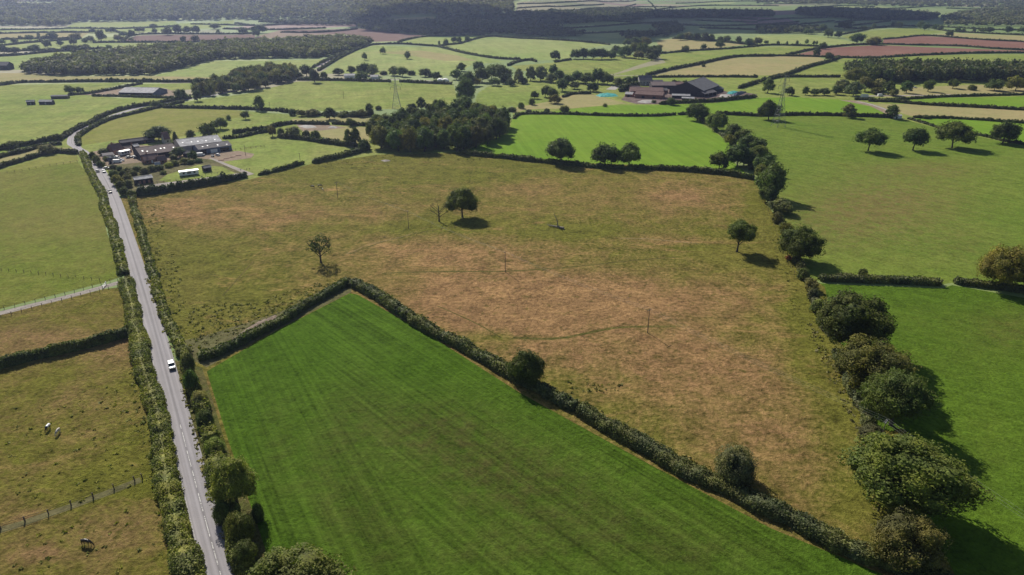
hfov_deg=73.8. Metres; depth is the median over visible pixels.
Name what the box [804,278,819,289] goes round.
broadleaf tree
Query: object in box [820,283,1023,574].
bright meadow
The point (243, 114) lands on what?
oak tree
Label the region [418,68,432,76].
broadleaf tree
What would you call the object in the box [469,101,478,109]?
broadleaf tree
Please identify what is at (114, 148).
house
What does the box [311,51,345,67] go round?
hedge
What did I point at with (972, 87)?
bush
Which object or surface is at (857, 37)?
broadleaf tree
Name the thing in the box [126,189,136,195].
bush
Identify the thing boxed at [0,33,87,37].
dry field
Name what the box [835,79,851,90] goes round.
willow tree
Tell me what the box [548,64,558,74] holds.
broadleaf tree
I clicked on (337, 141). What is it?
hedge
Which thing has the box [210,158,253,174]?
lane
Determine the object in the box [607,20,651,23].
hedge
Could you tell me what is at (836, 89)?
broadleaf tree
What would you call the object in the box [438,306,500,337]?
worn path
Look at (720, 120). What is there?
oak tree
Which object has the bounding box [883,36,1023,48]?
ploughed field
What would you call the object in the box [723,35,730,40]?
broadleaf tree
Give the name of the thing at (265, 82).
broadleaf tree
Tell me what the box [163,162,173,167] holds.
bush
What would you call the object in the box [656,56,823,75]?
dry field
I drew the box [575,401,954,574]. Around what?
hedge
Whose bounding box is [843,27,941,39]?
grass field
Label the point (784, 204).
broadleaf tree
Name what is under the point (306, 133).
bush
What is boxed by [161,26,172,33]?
oak tree
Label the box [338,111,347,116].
bush
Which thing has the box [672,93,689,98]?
farm shed
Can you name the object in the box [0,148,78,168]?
hedge
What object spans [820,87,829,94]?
broadleaf tree
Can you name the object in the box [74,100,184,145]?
hedge
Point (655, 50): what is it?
broadleaf tree
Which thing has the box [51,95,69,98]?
shed
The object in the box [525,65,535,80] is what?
willow tree
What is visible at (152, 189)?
hedge
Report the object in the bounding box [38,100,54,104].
hut
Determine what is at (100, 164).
bush
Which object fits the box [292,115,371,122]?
dry field
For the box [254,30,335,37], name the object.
dry field
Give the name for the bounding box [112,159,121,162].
van
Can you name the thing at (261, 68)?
broadleaf tree
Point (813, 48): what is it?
hedge
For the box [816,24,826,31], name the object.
broadleaf tree
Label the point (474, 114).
broadleaf tree
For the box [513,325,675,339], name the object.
worn path
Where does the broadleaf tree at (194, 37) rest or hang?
on the ground at (778, 8)
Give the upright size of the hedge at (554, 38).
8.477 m
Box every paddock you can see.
[0,288,127,356]
[0,338,171,574]
[159,165,234,181]
[224,138,354,175]
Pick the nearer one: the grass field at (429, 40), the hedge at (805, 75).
the hedge at (805, 75)
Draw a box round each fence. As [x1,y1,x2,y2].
[0,285,117,316]
[0,473,142,529]
[1,269,99,279]
[1,278,117,308]
[139,168,249,184]
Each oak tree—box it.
[24,44,41,50]
[63,85,75,92]
[75,87,83,92]
[85,35,93,41]
[118,31,126,35]
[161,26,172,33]
[171,88,189,97]
[182,26,190,32]
[196,121,219,135]
[210,117,227,128]
[219,75,230,80]
[230,83,241,91]
[238,72,246,77]
[240,110,249,118]
[243,542,357,574]
[256,73,269,80]
[277,74,291,81]
[286,66,295,75]
[365,117,377,136]
[374,118,391,127]
[382,113,389,118]
[385,128,402,150]
[389,119,402,129]
[390,107,409,116]
[397,66,408,76]
[401,115,416,124]
[407,109,427,121]
[427,105,438,111]
[430,116,439,125]
[434,98,446,109]
[440,107,454,117]
[442,186,480,217]
[444,103,453,109]
[453,94,472,104]
[483,113,491,122]
[484,63,495,78]
[488,77,499,84]
[587,48,599,57]
[612,45,620,53]
[614,142,640,163]
[636,42,650,52]
[681,45,689,51]
[685,102,710,119]
[706,112,730,128]
[709,151,728,168]
[727,218,758,251]
[735,36,741,41]
[745,38,753,44]
[749,144,771,156]
[754,161,788,191]
[775,222,826,259]
[824,28,833,35]
[836,431,995,519]
[852,127,888,150]
[857,366,943,426]
[902,126,930,149]
[923,79,935,89]
[934,118,980,147]
[947,79,961,87]
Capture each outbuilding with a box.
[123,146,131,151]
[131,143,139,148]
[183,150,189,156]
[625,91,633,96]
[715,86,723,91]
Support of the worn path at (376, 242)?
on the rough pasture at (695, 391)
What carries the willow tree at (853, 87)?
on the grass field at (540, 98)
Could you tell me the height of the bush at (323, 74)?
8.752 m
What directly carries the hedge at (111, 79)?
on the ground at (778, 8)
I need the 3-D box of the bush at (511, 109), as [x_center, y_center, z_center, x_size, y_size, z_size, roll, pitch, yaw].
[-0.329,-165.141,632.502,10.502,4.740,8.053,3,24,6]
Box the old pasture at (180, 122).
[81,108,253,144]
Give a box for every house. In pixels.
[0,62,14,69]
[106,142,123,154]
[637,74,652,85]
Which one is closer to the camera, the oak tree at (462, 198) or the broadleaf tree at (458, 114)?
the oak tree at (462, 198)
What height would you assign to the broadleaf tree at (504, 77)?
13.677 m
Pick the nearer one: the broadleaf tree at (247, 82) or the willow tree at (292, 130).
the willow tree at (292, 130)
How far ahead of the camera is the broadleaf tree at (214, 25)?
1741.51 m
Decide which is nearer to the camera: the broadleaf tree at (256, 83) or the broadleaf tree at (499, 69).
the broadleaf tree at (256, 83)
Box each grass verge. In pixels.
[78,154,193,539]
[174,360,265,574]
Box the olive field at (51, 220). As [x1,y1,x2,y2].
[0,162,122,308]
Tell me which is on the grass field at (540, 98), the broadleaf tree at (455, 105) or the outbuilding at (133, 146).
the broadleaf tree at (455, 105)
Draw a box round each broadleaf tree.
[0,45,6,53]
[6,47,20,52]
[23,35,34,39]
[42,40,51,46]
[44,32,58,38]
[60,44,73,49]
[68,33,80,37]
[68,38,76,44]
[69,44,87,52]
[94,29,106,39]
[104,27,115,31]
[109,174,122,183]
[112,34,124,40]
[122,167,133,171]
[122,173,132,179]
[127,29,135,36]
[128,198,137,203]
[133,27,144,31]
[141,125,172,139]
[171,24,181,31]
[179,157,188,163]
[179,351,195,371]
[181,367,200,388]
[185,129,195,137]
[187,150,197,159]
[190,35,199,40]
[191,25,199,31]
[191,77,201,83]
[191,84,202,93]
[192,90,201,100]
[197,81,206,94]
[203,84,214,95]
[205,455,259,506]
[209,23,220,28]
[217,80,227,93]
[226,81,233,89]
[233,76,244,82]
[234,80,245,89]
[237,27,247,32]
[243,78,252,90]
[249,24,267,31]
[250,76,261,89]
[251,95,264,109]
[252,29,260,35]
[258,66,266,72]
[261,77,269,86]
[265,64,275,71]
[267,69,279,74]
[267,125,276,136]
[272,72,281,83]
[282,71,291,79]
[295,72,303,77]
[296,110,304,115]
[299,64,311,75]
[309,68,320,82]
[323,107,337,119]
[332,68,343,74]
[343,129,351,143]
[345,118,355,125]
[346,65,355,72]
[350,127,361,141]
[354,71,368,78]
[355,108,368,115]
[356,62,369,72]
[365,103,373,113]
[368,113,382,121]
[369,124,386,147]
[384,129,392,148]
[386,116,398,123]
[395,113,407,121]
[398,121,415,131]
[398,125,419,151]
[403,51,410,58]
[405,105,414,114]
[407,119,422,130]
[414,126,433,151]
[416,97,426,108]
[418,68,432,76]
[420,117,429,126]
[423,109,434,118]
[427,122,442,143]
[430,113,440,119]
[430,127,440,146]
[431,71,442,79]
[433,106,449,117]
[435,128,448,148]
[437,113,451,129]
[446,123,461,136]
[448,126,464,150]
[449,69,461,79]
[450,100,461,109]
[450,108,466,119]
[450,117,463,125]
[455,77,475,98]
[455,104,467,112]
[456,62,466,69]
[458,71,474,84]
[458,125,474,147]
[460,99,471,109]
[466,109,479,119]
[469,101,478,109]
[469,114,487,127]
[469,123,485,147]
[472,61,484,69]
[472,77,480,84]
[474,66,490,81]
[479,105,495,114]
[479,108,492,116]
[482,125,494,143]
[487,116,506,138]
[490,103,497,111]
[492,113,507,123]
[493,63,512,77]
[493,108,510,127]
[496,106,511,121]
[499,72,512,83]
[504,346,546,387]
[506,78,515,84]
[530,91,539,98]
[541,85,550,96]
[545,136,575,160]
[547,87,559,95]
[547,94,561,102]
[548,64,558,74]
[550,50,560,59]
[554,70,564,79]
[555,78,568,90]
[563,74,575,81]
[569,49,580,57]
[569,81,579,88]
[572,70,582,82]
[579,48,588,58]
[579,72,595,83]
[586,82,598,91]
[590,141,619,163]
[591,68,604,82]
[595,48,609,57]
[600,72,613,83]
[606,49,617,57]
[612,77,623,85]
[617,45,632,56]
[622,39,631,44]
[622,76,633,83]
[629,37,641,43]
[629,42,638,52]
[634,50,644,58]
[639,36,651,43]
[645,45,661,57]
[646,53,657,60]
[667,97,677,104]
[675,33,684,38]
[683,32,691,38]
[691,33,701,39]
[701,32,708,39]
[715,39,724,47]
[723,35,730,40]
[723,134,736,143]
[725,123,742,135]
[725,144,755,166]
[735,129,751,140]
[738,132,767,148]
[753,37,763,43]
[753,153,775,170]
[753,163,767,175]
[757,99,783,119]
[758,183,779,201]
[762,77,775,92]
[767,197,792,212]
[785,86,794,94]
[802,86,809,94]
[804,28,814,33]
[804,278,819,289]
[809,88,820,94]
[813,47,821,54]
[815,287,897,347]
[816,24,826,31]
[819,42,827,48]
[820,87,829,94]
[825,52,833,58]
[827,333,921,389]
[830,85,842,93]
[834,30,842,36]
[838,21,852,28]
[842,67,869,81]
[849,32,867,42]
[858,76,878,90]
[864,36,882,44]
[865,65,880,80]
[866,505,953,574]
[870,87,883,93]
[882,81,895,94]
[884,427,908,440]
[885,104,899,117]
[894,22,902,27]
[900,81,914,92]
[916,21,925,28]
[921,23,929,29]
[946,30,953,35]
[975,243,1023,287]
[984,27,993,31]
[984,79,1006,90]
[988,119,1023,142]
[1003,26,1013,31]
[1005,75,1023,90]
[1017,26,1023,32]
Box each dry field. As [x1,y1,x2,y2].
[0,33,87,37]
[0,148,72,162]
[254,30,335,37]
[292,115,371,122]
[309,125,368,142]
[513,94,625,112]
[656,39,743,50]
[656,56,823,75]
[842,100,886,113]
[875,85,1023,96]
[875,104,1023,119]
[937,33,1023,40]
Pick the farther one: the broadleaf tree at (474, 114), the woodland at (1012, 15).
the woodland at (1012, 15)
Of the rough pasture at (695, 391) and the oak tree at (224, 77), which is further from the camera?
the oak tree at (224, 77)
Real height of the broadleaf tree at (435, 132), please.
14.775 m
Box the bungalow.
[141,152,157,163]
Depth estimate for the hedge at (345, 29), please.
1649.24 m
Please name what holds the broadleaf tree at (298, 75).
on the ground at (778, 8)
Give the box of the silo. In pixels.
[161,131,170,143]
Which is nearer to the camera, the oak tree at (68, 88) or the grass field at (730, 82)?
the oak tree at (68, 88)
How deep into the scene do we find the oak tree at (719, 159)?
428.84 m
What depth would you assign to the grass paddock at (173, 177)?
424.38 m
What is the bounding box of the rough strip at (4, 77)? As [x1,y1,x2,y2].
[0,73,208,81]
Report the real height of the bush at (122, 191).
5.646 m
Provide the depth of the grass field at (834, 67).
1067.44 m
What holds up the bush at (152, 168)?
on the garden
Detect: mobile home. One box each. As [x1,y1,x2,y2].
[117,149,130,155]
[178,168,198,176]
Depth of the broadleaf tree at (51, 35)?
1429.02 m
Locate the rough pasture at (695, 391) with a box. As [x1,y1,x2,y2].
[121,153,953,574]
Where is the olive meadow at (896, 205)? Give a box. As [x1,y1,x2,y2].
[692,115,1023,294]
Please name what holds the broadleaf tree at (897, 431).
on the bright meadow at (964, 346)
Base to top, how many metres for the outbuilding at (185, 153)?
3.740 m
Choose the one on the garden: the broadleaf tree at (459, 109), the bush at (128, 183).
the bush at (128, 183)
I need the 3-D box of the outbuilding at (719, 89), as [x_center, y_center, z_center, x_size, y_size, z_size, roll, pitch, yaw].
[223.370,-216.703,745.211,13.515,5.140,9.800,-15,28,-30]
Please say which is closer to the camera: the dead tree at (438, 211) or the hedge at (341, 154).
the dead tree at (438, 211)
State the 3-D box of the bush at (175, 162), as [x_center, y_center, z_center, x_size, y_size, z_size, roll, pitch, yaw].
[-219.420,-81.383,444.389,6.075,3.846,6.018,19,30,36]
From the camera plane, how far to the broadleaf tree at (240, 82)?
746.38 m
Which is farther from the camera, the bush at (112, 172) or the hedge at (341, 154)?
the hedge at (341, 154)
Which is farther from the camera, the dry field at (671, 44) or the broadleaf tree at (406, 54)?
the dry field at (671, 44)
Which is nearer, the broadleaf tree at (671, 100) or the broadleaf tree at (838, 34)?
the broadleaf tree at (671, 100)
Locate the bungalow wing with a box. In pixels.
[155,155,166,163]
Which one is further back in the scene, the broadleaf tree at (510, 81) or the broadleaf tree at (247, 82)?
the broadleaf tree at (510, 81)
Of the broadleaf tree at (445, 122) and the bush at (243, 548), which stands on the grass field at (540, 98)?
the broadleaf tree at (445, 122)
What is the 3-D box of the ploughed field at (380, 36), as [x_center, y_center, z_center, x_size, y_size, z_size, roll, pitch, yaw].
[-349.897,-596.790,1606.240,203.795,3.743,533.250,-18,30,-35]
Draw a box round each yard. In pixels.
[84,88,174,96]
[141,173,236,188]
[215,151,253,161]
[297,125,344,130]
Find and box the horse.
[80,538,93,545]
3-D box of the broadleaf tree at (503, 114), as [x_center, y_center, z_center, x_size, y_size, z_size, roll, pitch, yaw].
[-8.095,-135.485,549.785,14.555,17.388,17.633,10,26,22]
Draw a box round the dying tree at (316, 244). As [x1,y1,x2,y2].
[305,233,330,262]
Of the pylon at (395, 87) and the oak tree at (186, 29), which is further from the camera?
the oak tree at (186, 29)
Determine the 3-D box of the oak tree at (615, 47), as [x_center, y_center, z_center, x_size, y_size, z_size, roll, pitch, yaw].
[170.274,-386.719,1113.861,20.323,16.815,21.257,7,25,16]
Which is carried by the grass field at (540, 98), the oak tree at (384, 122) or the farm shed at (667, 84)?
the oak tree at (384, 122)
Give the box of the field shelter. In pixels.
[201,165,211,171]
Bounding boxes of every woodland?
[0,0,515,25]
[18,33,373,74]
[258,7,645,35]
[579,6,827,38]
[620,0,1023,7]
[644,5,940,19]
[843,56,1023,80]
[940,5,1023,25]
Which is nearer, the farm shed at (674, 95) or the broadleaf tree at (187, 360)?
the broadleaf tree at (187, 360)
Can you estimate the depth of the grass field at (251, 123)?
581.73 m
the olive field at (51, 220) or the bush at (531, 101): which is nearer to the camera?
the olive field at (51, 220)
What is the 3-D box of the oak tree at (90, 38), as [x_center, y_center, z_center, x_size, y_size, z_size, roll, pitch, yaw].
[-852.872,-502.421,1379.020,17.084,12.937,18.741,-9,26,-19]
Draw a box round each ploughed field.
[127,34,254,40]
[283,28,424,41]
[798,45,1021,56]
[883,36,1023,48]
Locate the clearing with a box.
[390,16,434,20]
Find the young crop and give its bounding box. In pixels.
[207,293,882,574]
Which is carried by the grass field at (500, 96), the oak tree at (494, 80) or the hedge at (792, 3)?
the oak tree at (494, 80)
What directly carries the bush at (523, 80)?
on the grass field at (540, 98)
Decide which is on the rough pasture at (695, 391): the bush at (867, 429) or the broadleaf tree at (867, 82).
the bush at (867, 429)
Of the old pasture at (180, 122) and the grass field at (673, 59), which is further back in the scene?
the grass field at (673, 59)
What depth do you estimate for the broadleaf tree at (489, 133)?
495.34 m
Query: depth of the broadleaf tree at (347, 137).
493.73 m
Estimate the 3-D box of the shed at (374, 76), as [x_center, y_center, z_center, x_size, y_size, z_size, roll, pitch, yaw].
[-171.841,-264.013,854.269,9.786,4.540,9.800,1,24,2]
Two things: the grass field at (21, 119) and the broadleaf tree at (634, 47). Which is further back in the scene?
the broadleaf tree at (634, 47)
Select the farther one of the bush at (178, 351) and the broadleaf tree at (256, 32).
the broadleaf tree at (256, 32)
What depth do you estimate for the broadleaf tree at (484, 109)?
552.37 m
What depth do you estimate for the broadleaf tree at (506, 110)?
557.11 m
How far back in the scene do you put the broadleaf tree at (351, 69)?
885.56 m
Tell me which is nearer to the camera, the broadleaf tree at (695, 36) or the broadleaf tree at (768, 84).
the broadleaf tree at (768, 84)
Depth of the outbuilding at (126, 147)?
480.63 m
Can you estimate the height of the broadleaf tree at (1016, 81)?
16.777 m
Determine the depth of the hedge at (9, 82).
815.66 m
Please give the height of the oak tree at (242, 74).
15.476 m
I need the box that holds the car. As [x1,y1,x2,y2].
[167,359,175,369]
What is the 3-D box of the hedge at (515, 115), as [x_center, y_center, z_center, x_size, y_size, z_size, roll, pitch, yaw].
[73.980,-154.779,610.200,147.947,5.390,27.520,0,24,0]
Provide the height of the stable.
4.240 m
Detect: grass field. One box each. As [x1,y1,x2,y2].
[0,20,233,33]
[0,36,124,42]
[0,42,164,48]
[0,50,91,69]
[0,59,1023,193]
[0,83,164,145]
[0,155,78,173]
[132,83,191,89]
[157,59,322,76]
[175,81,456,110]
[231,118,291,130]
[320,45,502,75]
[400,36,478,44]
[445,37,604,60]
[469,115,744,172]
[475,84,537,107]
[512,55,653,74]
[530,97,882,114]
[615,46,812,74]
[663,77,761,87]
[752,35,858,44]
[759,77,839,93]
[790,54,1023,74]
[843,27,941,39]
[908,96,1023,107]
[921,119,1023,141]
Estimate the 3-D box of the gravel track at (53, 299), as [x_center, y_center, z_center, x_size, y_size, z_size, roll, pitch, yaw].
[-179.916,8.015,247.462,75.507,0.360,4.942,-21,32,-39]
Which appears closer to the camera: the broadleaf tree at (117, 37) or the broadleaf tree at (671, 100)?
the broadleaf tree at (671, 100)
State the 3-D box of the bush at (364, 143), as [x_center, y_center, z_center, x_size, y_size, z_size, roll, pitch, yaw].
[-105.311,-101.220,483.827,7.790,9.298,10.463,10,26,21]
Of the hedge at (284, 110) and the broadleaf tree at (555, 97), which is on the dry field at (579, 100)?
the broadleaf tree at (555, 97)
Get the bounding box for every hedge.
[0,27,62,29]
[0,30,89,33]
[0,36,81,39]
[0,37,79,45]
[0,48,69,56]
[0,78,102,85]
[0,135,53,149]
[0,141,61,157]
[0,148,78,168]
[0,326,128,368]
[20,45,105,50]
[61,94,192,138]
[63,25,172,28]
[67,81,142,94]
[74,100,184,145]
[79,150,129,274]
[91,94,173,97]
[93,37,252,42]
[103,77,209,82]
[117,276,206,574]
[120,31,252,40]
[128,194,186,348]
[136,171,247,195]
[162,104,278,110]
[179,343,224,446]
[190,23,254,25]
[196,276,350,360]
[202,441,255,574]
[222,27,325,29]
[222,128,268,138]
[232,120,293,133]
[234,22,295,25]
[258,160,304,175]
[277,131,370,148]
[278,107,373,115]
[280,27,357,32]
[293,120,329,124]
[296,77,390,81]
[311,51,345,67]
[312,146,369,163]
[317,42,436,70]
[331,120,364,125]
[347,277,580,411]
[397,34,484,41]
[399,79,451,84]
[436,45,519,59]
[439,35,609,45]
[456,149,624,168]
[507,58,537,65]
[512,110,675,118]
[517,0,635,3]
[518,3,603,7]
[544,6,675,10]
[554,57,571,61]
[561,90,590,97]
[568,21,659,27]
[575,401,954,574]
[582,30,635,33]
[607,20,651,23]
[618,80,639,91]
[625,163,754,179]
[645,53,773,74]
[652,74,757,77]
[654,4,778,9]
[658,94,757,104]
[660,20,799,25]
[661,43,818,53]
[672,37,757,44]
[675,0,754,3]
[696,16,757,19]
[696,19,757,22]
[696,117,752,169]
[699,26,754,29]
[715,110,892,117]
[737,79,758,88]
[757,17,826,20]
[758,20,835,24]
[759,55,840,81]
[760,51,1023,57]
[763,2,853,4]
[768,74,840,77]
[770,198,802,263]
[784,42,867,54]
[795,260,834,336]
[816,5,874,6]
[817,272,943,286]
[831,347,877,425]
[834,25,886,28]
[835,18,925,22]
[842,25,945,34]
[852,20,890,25]
[854,92,1023,99]
[863,42,1023,50]
[868,98,1023,109]
[882,34,1023,41]
[885,5,946,8]
[907,117,1023,144]
[913,114,1023,123]
[929,24,1018,30]
[946,29,1023,35]
[953,276,1023,293]
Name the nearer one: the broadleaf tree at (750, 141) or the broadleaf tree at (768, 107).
the broadleaf tree at (750, 141)
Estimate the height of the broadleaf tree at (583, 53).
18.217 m
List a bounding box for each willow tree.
[169,147,185,156]
[284,126,300,134]
[366,64,379,74]
[387,66,397,75]
[514,68,523,82]
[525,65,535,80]
[535,66,547,80]
[545,73,555,82]
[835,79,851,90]
[841,103,857,117]
[844,81,866,95]
[871,78,885,88]
[889,88,899,95]
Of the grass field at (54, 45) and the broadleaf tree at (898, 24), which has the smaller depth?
the grass field at (54, 45)
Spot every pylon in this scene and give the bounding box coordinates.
[390,76,400,108]
[771,75,789,127]
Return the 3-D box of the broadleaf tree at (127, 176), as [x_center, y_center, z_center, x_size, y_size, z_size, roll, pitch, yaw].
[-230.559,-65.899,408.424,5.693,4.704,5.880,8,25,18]
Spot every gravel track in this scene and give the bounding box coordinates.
[0,281,118,314]
[856,101,885,109]
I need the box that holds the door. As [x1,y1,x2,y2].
[220,147,228,151]
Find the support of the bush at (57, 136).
on the grass field at (540, 98)
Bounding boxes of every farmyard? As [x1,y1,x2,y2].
[93,145,232,165]
[621,89,756,103]
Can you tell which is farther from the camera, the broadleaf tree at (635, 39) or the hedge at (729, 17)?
the hedge at (729, 17)
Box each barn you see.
[118,87,167,94]
[669,77,718,95]
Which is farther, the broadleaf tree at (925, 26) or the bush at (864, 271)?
the broadleaf tree at (925, 26)
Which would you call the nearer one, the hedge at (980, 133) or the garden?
the garden
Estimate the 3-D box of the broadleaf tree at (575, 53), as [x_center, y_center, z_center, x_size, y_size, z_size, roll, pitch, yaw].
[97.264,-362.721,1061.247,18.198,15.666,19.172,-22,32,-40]
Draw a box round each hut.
[26,100,35,104]
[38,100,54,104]
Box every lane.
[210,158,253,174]
[855,94,950,96]
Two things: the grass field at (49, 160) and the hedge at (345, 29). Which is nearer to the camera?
the grass field at (49, 160)
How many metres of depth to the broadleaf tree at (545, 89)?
704.25 m
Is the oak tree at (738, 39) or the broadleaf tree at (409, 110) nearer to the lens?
the broadleaf tree at (409, 110)
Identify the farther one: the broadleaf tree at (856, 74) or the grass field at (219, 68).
the grass field at (219, 68)
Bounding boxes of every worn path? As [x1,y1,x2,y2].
[222,261,253,295]
[347,234,409,253]
[350,226,456,253]
[382,257,674,273]
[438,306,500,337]
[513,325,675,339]
[623,238,698,243]
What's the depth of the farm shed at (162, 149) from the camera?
464.98 m
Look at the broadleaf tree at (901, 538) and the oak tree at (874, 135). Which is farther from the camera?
the oak tree at (874, 135)
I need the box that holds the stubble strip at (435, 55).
[378,51,475,60]
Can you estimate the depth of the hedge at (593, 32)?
1631.50 m
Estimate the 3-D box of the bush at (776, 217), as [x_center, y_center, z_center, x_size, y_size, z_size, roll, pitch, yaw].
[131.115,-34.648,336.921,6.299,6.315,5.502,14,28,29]
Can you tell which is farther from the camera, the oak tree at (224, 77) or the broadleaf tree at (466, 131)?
the oak tree at (224, 77)
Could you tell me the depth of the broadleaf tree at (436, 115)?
546.15 m
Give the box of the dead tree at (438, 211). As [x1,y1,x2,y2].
[427,199,449,221]
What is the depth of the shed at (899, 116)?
596.65 m
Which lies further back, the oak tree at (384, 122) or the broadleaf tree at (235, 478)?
the oak tree at (384, 122)
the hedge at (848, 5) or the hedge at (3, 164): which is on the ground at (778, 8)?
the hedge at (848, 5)
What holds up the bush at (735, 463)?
on the rough pasture at (695, 391)
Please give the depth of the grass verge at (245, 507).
177.15 m
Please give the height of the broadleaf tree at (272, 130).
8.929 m
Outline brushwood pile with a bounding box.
[234,315,276,337]
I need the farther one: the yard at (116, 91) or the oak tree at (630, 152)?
the yard at (116, 91)
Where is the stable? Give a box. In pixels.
[133,174,152,184]
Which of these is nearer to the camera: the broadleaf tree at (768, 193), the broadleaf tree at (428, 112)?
the broadleaf tree at (768, 193)
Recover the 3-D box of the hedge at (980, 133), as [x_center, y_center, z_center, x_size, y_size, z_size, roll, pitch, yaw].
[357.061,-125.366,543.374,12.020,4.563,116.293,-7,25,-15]
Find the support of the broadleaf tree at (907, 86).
on the dry field at (940, 90)
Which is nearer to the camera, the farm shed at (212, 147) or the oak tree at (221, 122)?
the farm shed at (212, 147)
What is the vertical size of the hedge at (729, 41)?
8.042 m
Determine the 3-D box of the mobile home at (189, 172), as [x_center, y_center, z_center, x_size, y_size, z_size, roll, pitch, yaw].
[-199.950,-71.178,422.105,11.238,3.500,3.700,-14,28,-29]
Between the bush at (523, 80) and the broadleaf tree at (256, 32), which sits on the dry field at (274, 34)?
the broadleaf tree at (256, 32)
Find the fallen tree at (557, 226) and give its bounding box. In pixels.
[547,214,563,228]
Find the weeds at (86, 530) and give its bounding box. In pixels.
[4,343,164,574]
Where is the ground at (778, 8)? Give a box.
[0,0,1023,360]
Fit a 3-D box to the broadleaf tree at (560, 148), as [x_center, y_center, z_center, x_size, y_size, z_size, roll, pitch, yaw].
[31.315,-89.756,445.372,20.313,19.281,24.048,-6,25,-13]
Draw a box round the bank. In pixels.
[0,478,140,532]
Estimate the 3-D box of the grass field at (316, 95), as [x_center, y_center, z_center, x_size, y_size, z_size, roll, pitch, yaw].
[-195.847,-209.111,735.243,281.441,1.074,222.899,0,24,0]
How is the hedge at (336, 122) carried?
on the grass field at (540, 98)
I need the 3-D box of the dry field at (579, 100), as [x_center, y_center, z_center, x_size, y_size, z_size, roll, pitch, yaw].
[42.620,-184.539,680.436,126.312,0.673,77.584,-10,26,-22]
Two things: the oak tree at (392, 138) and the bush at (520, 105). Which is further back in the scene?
the bush at (520, 105)
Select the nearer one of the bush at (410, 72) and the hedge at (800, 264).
the hedge at (800, 264)
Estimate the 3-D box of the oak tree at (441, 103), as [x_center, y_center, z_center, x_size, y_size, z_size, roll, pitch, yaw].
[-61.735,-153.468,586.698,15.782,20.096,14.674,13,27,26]
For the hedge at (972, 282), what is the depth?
263.86 m
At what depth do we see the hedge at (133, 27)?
1809.54 m
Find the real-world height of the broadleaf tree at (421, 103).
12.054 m
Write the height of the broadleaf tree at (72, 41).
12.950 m
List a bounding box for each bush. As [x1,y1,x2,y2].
[4,140,18,149]
[37,144,57,154]
[51,133,63,140]
[88,151,95,158]
[92,154,100,162]
[96,161,103,167]
[97,147,108,155]
[107,170,118,177]
[115,180,125,189]
[118,170,126,175]
[118,186,127,195]
[124,179,132,187]
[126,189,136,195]
[129,170,137,175]
[132,165,141,170]
[138,167,149,173]
[147,165,156,171]
[149,100,161,105]
[156,164,164,169]
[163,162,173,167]
[169,154,177,159]
[170,160,179,165]
[175,345,191,357]
[185,159,193,163]
[190,390,208,404]
[193,382,202,390]
[194,158,202,162]
[195,409,214,426]
[203,436,225,454]
[211,500,230,525]
[222,510,257,541]
[231,538,258,563]
[251,501,264,522]
[277,127,284,133]
[288,108,295,114]
[301,130,309,135]
[305,109,319,115]
[309,130,320,137]
[321,71,327,77]
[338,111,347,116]
[347,111,358,116]
[358,139,369,149]
[407,70,415,74]
[508,107,515,111]
[517,102,524,107]
[519,77,527,83]
[527,97,534,104]
[559,105,569,111]
[714,442,758,486]
[771,211,782,222]
[778,222,793,233]
[796,267,809,279]
[806,287,819,300]
[809,299,824,314]
[856,422,885,441]
[857,268,868,274]
[967,84,977,90]
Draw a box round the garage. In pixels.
[101,152,113,158]
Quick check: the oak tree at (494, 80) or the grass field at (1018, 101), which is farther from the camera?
the oak tree at (494, 80)
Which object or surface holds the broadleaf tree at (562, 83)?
on the grass field at (540, 98)
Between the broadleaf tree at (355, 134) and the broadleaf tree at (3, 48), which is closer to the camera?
the broadleaf tree at (355, 134)
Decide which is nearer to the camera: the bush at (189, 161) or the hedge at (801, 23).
the bush at (189, 161)
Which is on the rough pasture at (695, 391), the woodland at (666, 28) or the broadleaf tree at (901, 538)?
the broadleaf tree at (901, 538)
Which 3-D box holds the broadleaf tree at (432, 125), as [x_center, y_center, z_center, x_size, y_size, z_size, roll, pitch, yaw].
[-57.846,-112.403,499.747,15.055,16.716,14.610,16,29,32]
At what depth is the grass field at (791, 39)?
1436.14 m
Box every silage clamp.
[596,93,617,96]
[731,91,745,95]
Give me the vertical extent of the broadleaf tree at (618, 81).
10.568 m
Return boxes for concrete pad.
[606,86,619,89]
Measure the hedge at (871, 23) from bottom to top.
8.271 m
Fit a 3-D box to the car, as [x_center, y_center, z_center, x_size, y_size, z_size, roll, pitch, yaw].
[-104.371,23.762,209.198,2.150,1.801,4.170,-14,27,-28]
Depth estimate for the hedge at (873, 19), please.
2193.34 m
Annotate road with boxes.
[67,90,236,574]
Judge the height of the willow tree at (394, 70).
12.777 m
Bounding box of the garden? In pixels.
[107,158,253,191]
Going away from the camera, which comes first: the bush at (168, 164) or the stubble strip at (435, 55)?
the bush at (168, 164)
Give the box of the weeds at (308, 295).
[141,155,828,393]
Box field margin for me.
[185,286,351,366]
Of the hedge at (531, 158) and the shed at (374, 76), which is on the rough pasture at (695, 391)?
the hedge at (531, 158)
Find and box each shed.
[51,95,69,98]
[118,136,154,145]
[132,143,175,159]
[174,135,221,150]
[192,140,231,153]
[299,125,316,127]
[344,73,354,77]
[370,75,378,78]
[629,87,663,93]
[635,90,664,98]
[638,100,652,102]
[648,81,675,88]
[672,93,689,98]
[697,89,716,96]
[893,114,902,118]
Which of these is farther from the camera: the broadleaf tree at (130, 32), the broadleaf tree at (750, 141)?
the broadleaf tree at (130, 32)
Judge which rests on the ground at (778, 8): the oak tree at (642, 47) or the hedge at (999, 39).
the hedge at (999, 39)
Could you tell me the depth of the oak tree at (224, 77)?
771.97 m
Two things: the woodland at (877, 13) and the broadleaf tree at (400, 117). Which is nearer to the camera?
the broadleaf tree at (400, 117)
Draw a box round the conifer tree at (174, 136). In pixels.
[172,132,177,143]

